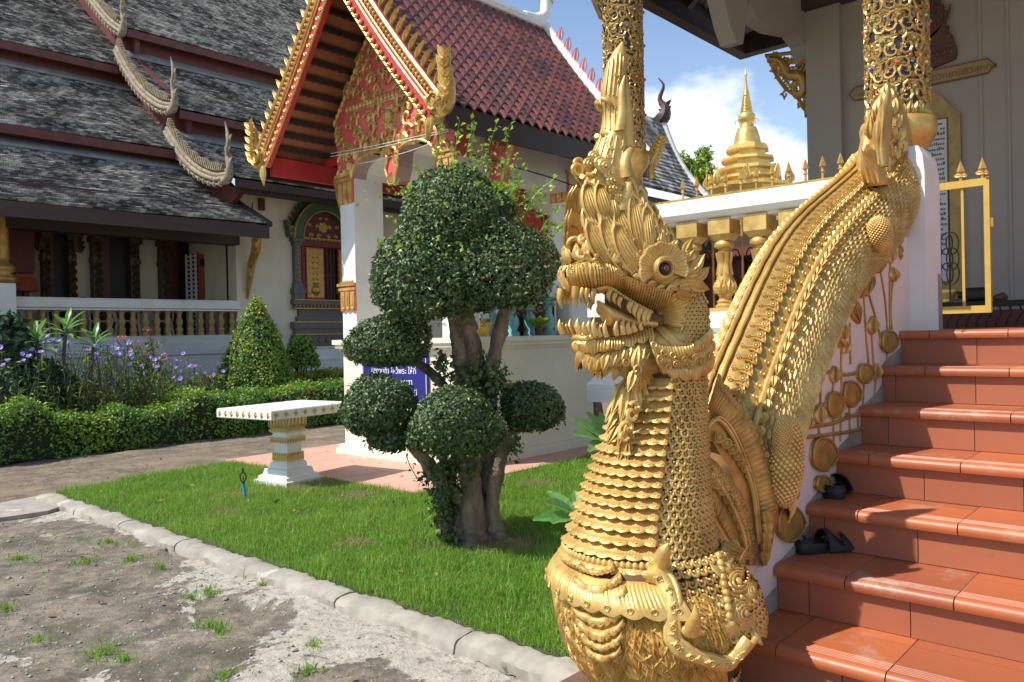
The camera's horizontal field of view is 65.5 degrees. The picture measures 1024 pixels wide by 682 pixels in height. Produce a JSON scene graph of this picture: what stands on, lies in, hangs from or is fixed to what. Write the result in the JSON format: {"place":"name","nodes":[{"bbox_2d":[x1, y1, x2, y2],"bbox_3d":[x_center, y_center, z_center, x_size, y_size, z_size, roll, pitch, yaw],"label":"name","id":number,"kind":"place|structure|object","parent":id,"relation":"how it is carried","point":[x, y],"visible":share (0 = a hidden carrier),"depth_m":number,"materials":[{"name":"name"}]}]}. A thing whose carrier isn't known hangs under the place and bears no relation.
{"place":"outdoors","nodes":[
{"label":"outdoors","id":0,"kind":"place"},
{"bbox_2d":[0,493,58,520],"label":"edging path","id":1,"kind":"structure","parent":0,"point":[28,507],"depth_m":7.28,"materials":[{"name":"concrete"}]},
{"bbox_2d":[19,310,51,336],"bbox_3d":[-9.218,-0.377,15.494,0.590,0.870,0.559,-1,0,-17],"label":"plastic chair","id":2,"kind":"object","parent":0,"point":[23,313],"visible":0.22,"depth_m":15.33,"materials":[{"name":"grey plastic"}]},
{"bbox_2d":[73,310,105,335],"bbox_3d":[-8.603,-0.396,16.299,0.559,0.870,0.590,-1,0,27],"label":"plastic chair","id":3,"kind":"object","parent":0,"point":[90,321],"visible":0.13,"depth_m":16.14,"materials":[{"name":"grey plastic"}]},
{"bbox_2d":[113,311,141,335],"bbox_3d":[-8.051,-0.411,16.638,0.590,0.870,0.559,-1,0,-23],"label":"plastic chair","id":4,"kind":"object","parent":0,"point":[115,319],"visible":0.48,"depth_m":16.50,"materials":[{"name":"grey plastic"}]},
{"bbox_2d":[138,311,174,335],"bbox_3d":[-7.677,-0.423,17.171,0.559,0.870,0.590,-1,0,16],"label":"plastic chair","id":5,"kind":"object","parent":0,"point":[151,320],"visible":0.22,"depth_m":17.03,"materials":[{"name":"grey plastic"}]},
{"bbox_2d":[185,253,205,334],"bbox_3d":[-7.329,-1.025,18.698,0.510,2.030,0.450,-1,1,42],"label":"door","id":6,"kind":"structure","parent":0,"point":[195,274],"depth_m":18.50,"materials":[{"name":"metal"}]},
{"bbox_2d":[0,402,609,681],"bbox_3d":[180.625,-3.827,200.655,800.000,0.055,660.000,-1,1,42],"label":"ground","id":7,"kind":"structure","parent":0,"point":[413,659],"depth_m":4.46,"materials":[{"name":"grey concrete"}]},
{"bbox_2d":[1,599,16,615],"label":"weed tuft","id":8,"kind":"object","parent":7,"relation":"on","point":[4,608],"visible":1,"depth_m":4.59,"materials":[{"name":"green plant"}]},
{"bbox_2d":[1,550,42,562],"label":"weed tuft","id":9,"kind":"object","parent":7,"relation":"on","point":[17,557],"visible":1,"depth_m":5.65,"materials":[{"name":"green plant"}]},
{"bbox_2d":[0,308,43,367],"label":"leafy shrub","id":10,"kind":"object","parent":7,"relation":"on","point":[13,337],"visible":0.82,"depth_m":11.42,"materials":[{"name":"green plant"}]},
{"bbox_2d":[0,345,70,415],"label":"purple flower plant","id":11,"kind":"object","parent":7,"relation":"on","point":[28,355],"visible":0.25,"depth_m":11.08,"materials":[{"name":"green plant"}]},
{"bbox_2d":[20,632,53,643],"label":"weed tuft","id":12,"kind":"object","parent":7,"relation":"on","point":[38,640],"visible":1,"depth_m":4.08,"materials":[{"name":"green plant"}]},
{"bbox_2d":[0,355,78,402],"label":"leafy shrub","id":13,"kind":"object","parent":7,"relation":"on","point":[53,367],"visible":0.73,"depth_m":11.35,"materials":[{"name":"green plant"}]},
{"bbox_2d":[21,319,60,404],"bbox_3d":[-7.031,0.632,11.659,0.828,1.902,0.747,-1,0,-19],"label":"frangipani sapling","id":14,"kind":"object","parent":7,"relation":"on","point":[36,333],"visible":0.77,"depth_m":11.67,"materials":[{"name":"green plant"}]},
{"bbox_2d":[34,307,90,411],"bbox_3d":[-6.704,0.532,11.977,0.774,2.094,0.810,-1,0,-10],"label":"frangipani sapling","id":15,"kind":"object","parent":7,"relation":"on","point":[64,322],"visible":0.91,"depth_m":11.95,"materials":[{"name":"green plant"}]},
{"bbox_2d":[33,333,122,413],"bbox_3d":[-6.688,0.726,11.900,2.150,1.703,1.267,-1,1,42],"label":"purple flower plant","id":16,"kind":"object","parent":7,"relation":"on","point":[67,388],"visible":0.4,"depth_m":11.82,"materials":[{"name":"green plant"}]},
{"bbox_2d":[65,552,107,567],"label":"weed tuft","id":17,"kind":"object","parent":7,"relation":"on","point":[86,561],"visible":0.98,"depth_m":5.54,"materials":[{"name":"green plant"}]},
{"bbox_2d":[67,322,122,410],"bbox_3d":[-6.441,0.637,12.282,0.751,1.869,0.773,-1,1,42],"label":"frangipani sapling","id":18,"kind":"object","parent":7,"relation":"on","point":[92,335],"visible":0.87,"depth_m":12.26,"materials":[{"name":"green plant"}]},
{"bbox_2d":[70,534,134,546],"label":"weed tuft","id":19,"kind":"object","parent":7,"relation":"on","point":[108,540],"visible":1,"depth_m":6.04,"materials":[{"name":"green plant"}]},
{"bbox_2d":[77,633,141,667],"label":"weed tuft","id":20,"kind":"object","parent":7,"relation":"on","point":[103,650],"visible":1,"depth_m":3.90,"materials":[{"name":"green plant"}]},
{"bbox_2d":[0,283,240,389],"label":"porch balustrade","id":21,"kind":"object","parent":7,"relation":"on","point":[200,348],"visible":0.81,"depth_m":15.88,"materials":[{"name":"white paint"}]},
{"bbox_2d":[0,216,17,282],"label":"hall column","id":22,"kind":"structure","parent":21,"relation":"on","point":[7,269],"depth_m":14.03,"materials":[{"name":"gold metal"}]},
{"bbox_2d":[106,649,140,662],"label":"weed tuft","id":23,"kind":"object","parent":7,"relation":"on","point":[124,657],"visible":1,"depth_m":3.81,"materials":[{"name":"green plant"}]},
{"bbox_2d":[64,340,188,433],"bbox_3d":[-6.141,0.777,12.252,2.734,1.575,1.415,-1,1,42],"label":"purple flower plant","id":24,"kind":"object","parent":7,"relation":"on","point":[115,397],"visible":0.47,"depth_m":12.30,"materials":[{"name":"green plant"}]},
{"bbox_2d":[118,552,148,564],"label":"weed tuft","id":25,"kind":"object","parent":7,"relation":"on","point":[129,558],"visible":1,"depth_m":5.57,"materials":[{"name":"green plant"}]},
{"bbox_2d":[0,384,267,465],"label":"hedge","id":26,"kind":"object","parent":7,"relation":"on","point":[29,430],"visible":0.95,"depth_m":11.34,"materials":[{"name":"green plant"}]},
{"bbox_2d":[48,374,222,410],"bbox_3d":[-7.426,1.133,13.034,1.019,1.100,5.580,-1,1,42],"label":"hedge","id":27,"kind":"object","parent":7,"relation":"on","point":[205,377],"visible":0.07,"depth_m":14.18,"materials":[{"name":"green plant"}]},
{"bbox_2d":[114,327,175,405],"bbox_3d":[-6.282,0.658,13.532,0.645,1.797,0.962,-1,1,42],"label":"red flower shrub","id":28,"kind":"object","parent":7,"relation":"on","point":[145,360],"visible":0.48,"depth_m":13.55,"materials":[{"name":"green plant"}]},
{"bbox_2d":[93,351,208,410],"bbox_3d":[-6.014,0.870,12.940,2.312,1.373,1.631,-1,1,42],"label":"purple flower plant","id":29,"kind":"object","parent":7,"relation":"on","point":[160,393],"visible":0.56,"depth_m":12.73,"materials":[{"name":"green plant"}]},
{"bbox_2d":[151,560,169,569],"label":"weed tuft","id":30,"kind":"object","parent":7,"relation":"on","point":[162,565],"visible":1,"depth_m":5.38,"materials":[{"name":"green plant"}]},
{"bbox_2d":[130,358,246,402],"bbox_3d":[-5.569,0.910,13.269,2.279,1.270,1.678,-1,0,6],"label":"purple flower plant","id":31,"kind":"object","parent":7,"relation":"on","point":[194,365],"visible":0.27,"depth_m":13.43,"materials":[{"name":"green plant"}]},
{"bbox_2d":[180,590,200,602],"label":"weed tuft","id":32,"kind":"object","parent":7,"relation":"on","point":[191,596],"visible":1,"depth_m":4.70,"materials":[{"name":"green plant"}]},
{"bbox_2d":[177,614,230,630],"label":"weed tuft","id":33,"kind":"object","parent":7,"relation":"on","point":[211,622],"visible":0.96,"depth_m":4.24,"materials":[{"name":"green plant"}]},
{"bbox_2d":[196,582,222,597],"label":"weed tuft","id":34,"kind":"object","parent":7,"relation":"on","point":[207,591],"visible":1,"depth_m":4.80,"materials":[{"name":"green plant"}]},
{"bbox_2d":[0,0,442,371],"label":"temple hall","id":35,"kind":"structure","parent":7,"relation":"on","point":[124,162],"depth_m":18.22,"materials":[{"name":"tile"}]},
{"bbox_2d":[13,273,38,327],"bbox_3d":[-9.963,-0.663,16.213,0.414,1.456,0.486,-1,1,42],"label":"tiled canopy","id":36,"kind":"object","parent":35,"relation":"on","point":[26,284],"visible":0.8,"depth_m":16.18,"materials":[{"name":"tile"}]},
{"bbox_2d":[34,232,84,336],"bbox_3d":[-9.564,-1.438,16.829,0.320,2.980,0.995,-1,1,42],"label":"door","id":37,"kind":"structure","parent":35,"relation":"in","point":[57,257],"depth_m":16.89,"materials":[{"name":"red paint"}]},
{"bbox_2d":[52,310,80,328],"bbox_3d":[-8.758,-0.389,15.696,0.590,0.870,0.559,-2,0,-34],"label":"plastic chair","id":38,"kind":"object","parent":35,"relation":"on","point":[74,320],"visible":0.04,"depth_m":15.99,"materials":[{"name":"grey plastic"}]},
{"bbox_2d":[87,236,142,336],"bbox_3d":[-8.795,-1.496,17.683,0.320,3.050,1.079,-1,1,42],"label":"door","id":39,"kind":"structure","parent":35,"relation":"in","point":[114,262],"depth_m":17.76,"materials":[{"name":"red paint"}]},
{"bbox_2d":[155,241,188,335],"bbox_3d":[-7.768,-1.526,18.825,0.320,3.050,1.179,-1,1,42],"label":"door","id":40,"kind":"structure","parent":35,"relation":"in","point":[170,262],"depth_m":18.73,"materials":[{"name":"red paint"}]},
{"bbox_2d":[283,202,342,344],"bbox_3d":[-4.493,-1.840,19.104,0.260,3.870,2.116,-1,1,42],"label":"window","id":41,"kind":"structure","parent":35,"relation":"in","point":[314,235],"depth_m":18.90,"materials":[{"name":"grey wood"}]},
{"bbox_2d":[206,621,237,639],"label":"weed tuft","id":42,"kind":"object","parent":7,"relation":"on","point":[221,629],"visible":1,"depth_m":4.15,"materials":[{"name":"green plant"}]},
{"bbox_2d":[199,661,253,681],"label":"weed tuft","id":43,"kind":"object","parent":7,"relation":"on","point":[222,675],"visible":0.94,"depth_m":3.59,"materials":[{"name":"green plant"}]},
{"bbox_2d":[0,501,490,681],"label":"grit","id":44,"kind":"object","parent":7,"relation":"on","point":[194,669],"visible":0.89,"depth_m":4.34,"materials":[{"name":"stone"}]},
{"bbox_2d":[209,290,297,392],"bbox_3d":[-4.807,0.261,14.962,1.652,2.499,1.703,-1,1,42],"label":"cone shrub","id":45,"kind":"object","parent":7,"relation":"on","point":[258,354],"visible":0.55,"depth_m":14.63,"materials":[{"name":"green plant"}]},
{"bbox_2d":[256,578,266,586],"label":"weed tuft","id":46,"kind":"object","parent":7,"relation":"on","point":[259,584],"visible":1,"depth_m":4.91,"materials":[{"name":"green plant"}]},
{"bbox_2d":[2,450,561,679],"bbox_3d":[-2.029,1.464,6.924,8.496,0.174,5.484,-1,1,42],"label":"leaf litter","id":47,"kind":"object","parent":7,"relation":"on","point":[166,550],"visible":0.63,"depth_m":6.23,"materials":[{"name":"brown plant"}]},
{"bbox_2d":[234,377,343,431],"bbox_3d":[-3.272,1.116,14.743,1.165,0.939,3.910,-1,1,42],"label":"hedge","id":48,"kind":"object","parent":7,"relation":"on","point":[329,390],"visible":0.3,"depth_m":13.98,"materials":[{"name":"green plant"}]},
{"bbox_2d":[284,334,320,376],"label":"leafy shrub","id":49,"kind":"object","parent":7,"relation":"on","point":[302,352],"visible":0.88,"depth_m":16.31,"materials":[{"name":"green plant"}]},
{"bbox_2d":[35,493,579,681],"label":"kerb","id":50,"kind":"structure","parent":7,"relation":"on","point":[520,663],"depth_m":4.38,"materials":[{"name":"concrete"}]},
{"bbox_2d":[292,658,325,679],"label":"weed tuft","id":51,"kind":"object","parent":7,"relation":"on","point":[307,671],"visible":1,"depth_m":3.63,"materials":[{"name":"green plant"}]},
{"bbox_2d":[303,637,321,652],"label":"weed tuft","id":52,"kind":"object","parent":7,"relation":"on","point":[315,643],"visible":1,"depth_m":3.92,"materials":[{"name":"green plant"}]},
{"bbox_2d":[292,366,343,383],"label":"hedge","id":53,"kind":"object","parent":7,"relation":"on","point":[321,374],"visible":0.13,"depth_m":16.63,"materials":[{"name":"green plant"}]},
{"bbox_2d":[560,671,590,681],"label":"statue pedestal","id":54,"kind":"object","parent":7,"relation":"on","point":[579,676],"depth_m":2.53,"materials":[{"name":"brick"}]},
{"bbox_2d":[545,41,920,681],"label":"serpent statue","id":55,"kind":"object","parent":54,"relation":"on","point":[691,484],"visible":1,"depth_m":2.52,"materials":[{"name":"gold metal"}]},
{"bbox_2d":[679,146,717,197],"bbox_3d":[7.824,-3.597,33.726,2.537,9.401,1.864,-1,1,42],"label":"tree","id":56,"kind":"object","parent":7,"relation":"on","point":[700,170],"visible":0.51,"depth_m":33.54,"materials":[{"name":"green plant"}]},
{"bbox_2d":[737,237,909,681],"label":"stair side wall","id":57,"kind":"structure","parent":7,"relation":"on","point":[869,342],"depth_m":3.46,"materials":[{"name":"white paint"}]},
{"bbox_2d":[642,0,1023,329],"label":"prayer hall","id":58,"kind":"structure","parent":7,"relation":"on","point":[824,39],"depth_m":7.52,"materials":[{"name":"grey paint"}]},
{"bbox_2d":[587,180,829,402],"bbox_3d":[1.563,0.213,5.422,2.222,2.445,0.540,-1,1,42],"label":"balustrade","id":59,"kind":"object","parent":58,"relation":"on","point":[716,219],"visible":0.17,"depth_m":5.56,"materials":[{"name":"white paint"}]},
{"bbox_2d":[587,293,604,317],"bbox_3d":[0.979,-0.539,6.418,0.590,0.680,0.470,-1,1,42],"label":"column pedestal","id":60,"kind":"object","parent":59,"relation":"on","point":[592,312],"depth_m":6.39,"materials":[{"name":"white paint"}]},
{"bbox_2d":[600,0,649,197],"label":"porch column","id":61,"kind":"structure","parent":60,"relation":"on","point":[622,20],"depth_m":6.29,"materials":[{"name":"gold paint"}]},
{"bbox_2d":[591,0,601,19],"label":"carved bracket","id":62,"kind":"object","parent":61,"relation":"attached to","point":[596,4],"visible":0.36,"depth_m":6.56,"materials":[{"name":"gold metal"}]},
{"bbox_2d":[647,134,666,179],"bbox_3d":[1.196,-1.528,6.604,0.178,0.374,0.058,-1,0,-8],"label":"flame finial","id":63,"kind":"object","parent":61,"relation":"attached to","point":[655,151],"visible":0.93,"depth_m":6.59,"materials":[{"name":"gold metal"}]},
{"bbox_2d":[650,153,843,307],"bbox_3d":[1.782,-0.669,5.779,1.800,1.195,0.048,-1,1,42],"label":"iron railing","id":64,"kind":"object","parent":58,"relation":"on","point":[822,165],"visible":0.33,"depth_m":5.85,"materials":[{"name":"gold metal"}]},
{"bbox_2d":[765,51,806,115],"bbox_3d":[3.022,-2.812,8.644,0.573,0.809,0.118,-1,1,42],"label":"carved bracket","id":65,"kind":"object","parent":58,"relation":"attached to","point":[779,65],"visible":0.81,"depth_m":8.63,"materials":[{"name":"gold metal"}]},
{"bbox_2d":[849,58,996,100],"bbox_3d":[3.972,-2.542,7.770,1.325,0.146,0.036,-1,1,42],"label":"sign board","id":66,"kind":"object","parent":58,"relation":"attached to","point":[964,70],"visible":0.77,"depth_m":7.54,"materials":[{"name":"brown wood"}]},
{"bbox_2d":[929,0,957,68],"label":"carved relief","id":67,"kind":"object","parent":58,"relation":"attached to","point":[943,47],"visible":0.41,"depth_m":7.60,"materials":[{"name":"brown wood"}]},
{"bbox_2d":[927,91,961,298],"bbox_3d":[4.029,-1.403,7.733,0.609,2.017,0.060,-1,1,42],"label":"inscription board","id":68,"kind":"object","parent":58,"relation":"attached to","point":[944,149],"visible":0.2,"depth_m":7.58,"materials":[{"name":"paint"}]},
{"bbox_2d":[939,158,993,313],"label":"metal gate","id":69,"kind":"structure","parent":58,"relation":"attached to","point":[961,184],"depth_m":5.40,"materials":[{"name":"paint"}]},
{"bbox_2d":[942,299,1023,327],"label":"iron rack","id":70,"kind":"object","parent":58,"relation":"on","point":[1003,303],"visible":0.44,"depth_m":6.83,"materials":[{"name":"black metal"}]},
{"bbox_2d":[957,287,984,301],"bbox_3d":[4.043,-0.407,6.981,0.233,0.122,0.124,-1,1,42],"label":"black canister","id":71,"kind":"object","parent":70,"relation":"on","point":[975,294],"visible":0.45,"depth_m":6.93,"materials":[{"name":"metal"}]},
{"bbox_2d":[740,327,1023,681],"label":"staircase","id":72,"kind":"structure","parent":7,"relation":"on","point":[923,581],"depth_m":2.88,"materials":[{"name":"tile"}]},
{"bbox_2d":[794,528,854,554],"bbox_3d":[1.210,0.765,3.065,0.270,0.084,0.116,-1,0,-10],"label":"sandal","id":73,"kind":"object","parent":72,"relation":"on","point":[832,543],"visible":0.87,"depth_m":3.02,"materials":[{"name":"black rubber"}]},
{"bbox_2d":[823,473,853,499],"bbox_3d":[1.355,0.593,3.317,0.116,0.084,0.270,-1,0,30],"label":"sandal","id":74,"kind":"object","parent":72,"relation":"on","point":[838,491],"visible":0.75,"depth_m":3.22,"materials":[{"name":"black rubber"}]},
{"bbox_2d":[905,146,942,330],"bbox_3d":[2.107,-0.304,4.343,0.364,1.470,0.284,-1,1,42],"label":"newel post","id":75,"kind":"object","parent":72,"relation":"on","point":[925,281],"visible":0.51,"depth_m":4.16,"materials":[{"name":"white paint"}]},
{"bbox_2d":[54,451,597,657],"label":"lawn grass","id":76,"kind":"structure","parent":0,"point":[532,579],"depth_m":5.91,"materials":[{"name":"green plant"}]},
{"bbox_2d":[239,468,246,498],"bbox_3d":[-2.464,1.339,7.314,0.077,0.350,0.036,-1,0,-3],"label":"sprinkler","id":77,"kind":"object","parent":76,"relation":"on","point":[243,487],"visible":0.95,"depth_m":7.31,"materials":[{"name":"blue plastic"}]},
{"bbox_2d":[217,400,341,487],"bbox_3d":[-2.304,1.054,8.184,0.827,0.795,1.118,-1,0,33],"label":"garden table","id":78,"kind":"object","parent":76,"relation":"on","point":[287,420],"visible":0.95,"depth_m":8.06,"materials":[{"name":"white paint"}]},
{"bbox_2d":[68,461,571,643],"bbox_3d":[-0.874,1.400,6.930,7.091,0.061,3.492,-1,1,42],"label":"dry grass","id":79,"kind":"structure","parent":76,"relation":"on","point":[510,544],"depth_m":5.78,"materials":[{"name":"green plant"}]},
{"bbox_2d":[331,113,565,550],"bbox_3d":[-0.402,-0.034,5.577,1.529,3.237,1.574,-1,1,42],"label":"topiary tree","id":80,"kind":"object","parent":76,"relation":"on","point":[460,250],"visible":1,"depth_m":5.36,"materials":[{"name":"green plant"}]},
{"bbox_2d":[533,490,579,523],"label":"frangipani seedling","id":81,"kind":"object","parent":76,"relation":"on","point":[561,502],"visible":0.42,"depth_m":4.51,"materials":[{"name":"green plant"}]},
{"bbox_2d":[571,412,607,451],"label":"frangipani seedling","id":82,"kind":"object","parent":76,"relation":"on","point":[594,429],"visible":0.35,"depth_m":5.34,"materials":[{"name":"green plant"}]},
{"bbox_2d":[225,443,598,493],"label":"terrace","id":83,"kind":"structure","parent":0,"point":[328,461],"depth_m":8.96,"materials":[{"name":"pink tile"}]},
{"bbox_2d":[244,0,649,463],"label":"shrine pavilion","id":84,"kind":"structure","parent":83,"relation":"on","point":[355,74],"depth_m":9.59,"materials":[{"name":"beige paint"}]},
{"bbox_2d":[330,131,448,156],"bbox_3d":[-1.474,-2.279,9.253,2.160,0.098,0.008,-1,1,42],"label":"sacred string","id":85,"kind":"object","parent":84,"relation":"attached to","point":[387,145],"visible":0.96,"depth_m":9.22,"materials":[{"name":"white fabric"}]},
{"bbox_2d":[331,129,448,153],"bbox_3d":[-1.465,-2.315,9.264,2.160,0.108,0.008,-1,1,42],"label":"sacred string","id":86,"kind":"object","parent":84,"relation":"attached to","point":[389,142],"visible":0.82,"depth_m":9.23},
{"bbox_2d":[358,143,430,163],"bbox_3d":[-1.419,-2.171,9.313,1.521,0.038,0.008,-1,1,43],"label":"sacred string","id":87,"kind":"object","parent":84,"relation":"attached to","point":[392,156],"visible":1,"depth_m":9.25,"materials":[{"name":"white fabric"}]},
{"bbox_2d":[362,352,429,404],"bbox_3d":[-1.384,0.431,9.370,1.181,0.605,0.038,-1,1,42],"label":"notice board","id":88,"kind":"object","parent":84,"relation":"attached to","point":[417,378],"visible":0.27,"depth_m":9.13,"materials":[{"name":"blue paint"}]},
{"bbox_2d":[477,312,491,336],"bbox_3d":[-0.317,-0.229,8.878,0.159,0.365,0.166,-1,0,-23],"label":"vase","id":89,"kind":"object","parent":84,"relation":"on","point":[483,331],"visible":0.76,"depth_m":8.83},
{"bbox_2d":[472,154,579,187],"bbox_3d":[0.464,-1.979,9.554,0.266,0.196,2.403,-1,1,42],"label":"electric cable","id":90,"kind":"object","parent":84,"relation":"hanging from","point":[533,172],"visible":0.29,"depth_m":9.22,"materials":[{"name":"black rubber"}]},
{"bbox_2d":[525,316,551,335],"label":"potted plant","id":91,"kind":"object","parent":84,"relation":"on","point":[539,323],"visible":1,"depth_m":9.53,"materials":[{"name":"green plant"}]},
{"bbox_2d":[232,0,807,200],"label":"sky","id":92,"kind":"structure","parent":0,"point":[704,83],"materials":[{"name":"blue"}]},
{"bbox_2d":[591,77,708,324],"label":"hall","id":93,"kind":"structure","parent":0,"point":[672,171],"depth_m":20.85,"materials":[{"name":"tile"}]},
{"bbox_2d":[695,144,714,191],"bbox_3d":[8.637,-3.879,35.926,1.523,9.899,1.880,-1,0,10],"label":"tree","id":94,"kind":"object","parent":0,"point":[710,145],"visible":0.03,"depth_m":35.58,"materials":[{"name":"green plant"}]},
{"bbox_2d":[699,220,778,310],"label":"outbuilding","id":95,"kind":"structure","parent":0,"point":[707,247],"depth_m":11.15,"materials":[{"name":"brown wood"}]},
{"bbox_2d":[703,67,794,219],"bbox_3d":[8.870,-7.030,29.999,3.247,6.654,3.247,-1,1,42],"label":"golden stupa","id":96,"kind":"object","parent":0,"point":[747,150],"visible":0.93,"depth_m":29.35,"materials":[{"name":"gold metal"}]},
{"bbox_2d":[942,289,958,302],"bbox_3d":[3.884,-0.403,7.124,0.200,0.120,0.200,-1,1,42],"label":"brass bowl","id":97,"kind":"object","parent":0,"point":[945,295],"visible":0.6,"depth_m":7.05,"materials":[{"name":"gold metal"}]},
{"bbox_2d":[993,292,1007,300],"bbox_3d":[4.197,-0.378,6.843,0.120,0.080,0.096,-1,1,42],"label":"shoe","id":98,"kind":"object","parent":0,"point":[1002,296],"visible":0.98,"depth_m":6.80,"materials":[{"name":"brown fabric"}]},
{"bbox_3d":[2.256,-0.110,4.722,0.300,1.070,0.320,-1,1,42],"label":"column pedestal","id":99,"kind":"object","parent":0,"visible":0},
{"bbox_2d":[859,0,937,149],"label":"porch column","id":100,"kind":"structure","parent":99,"relation":"on","point":[896,51],"depth_m":4.53,"materials":[{"name":"gold paint"}]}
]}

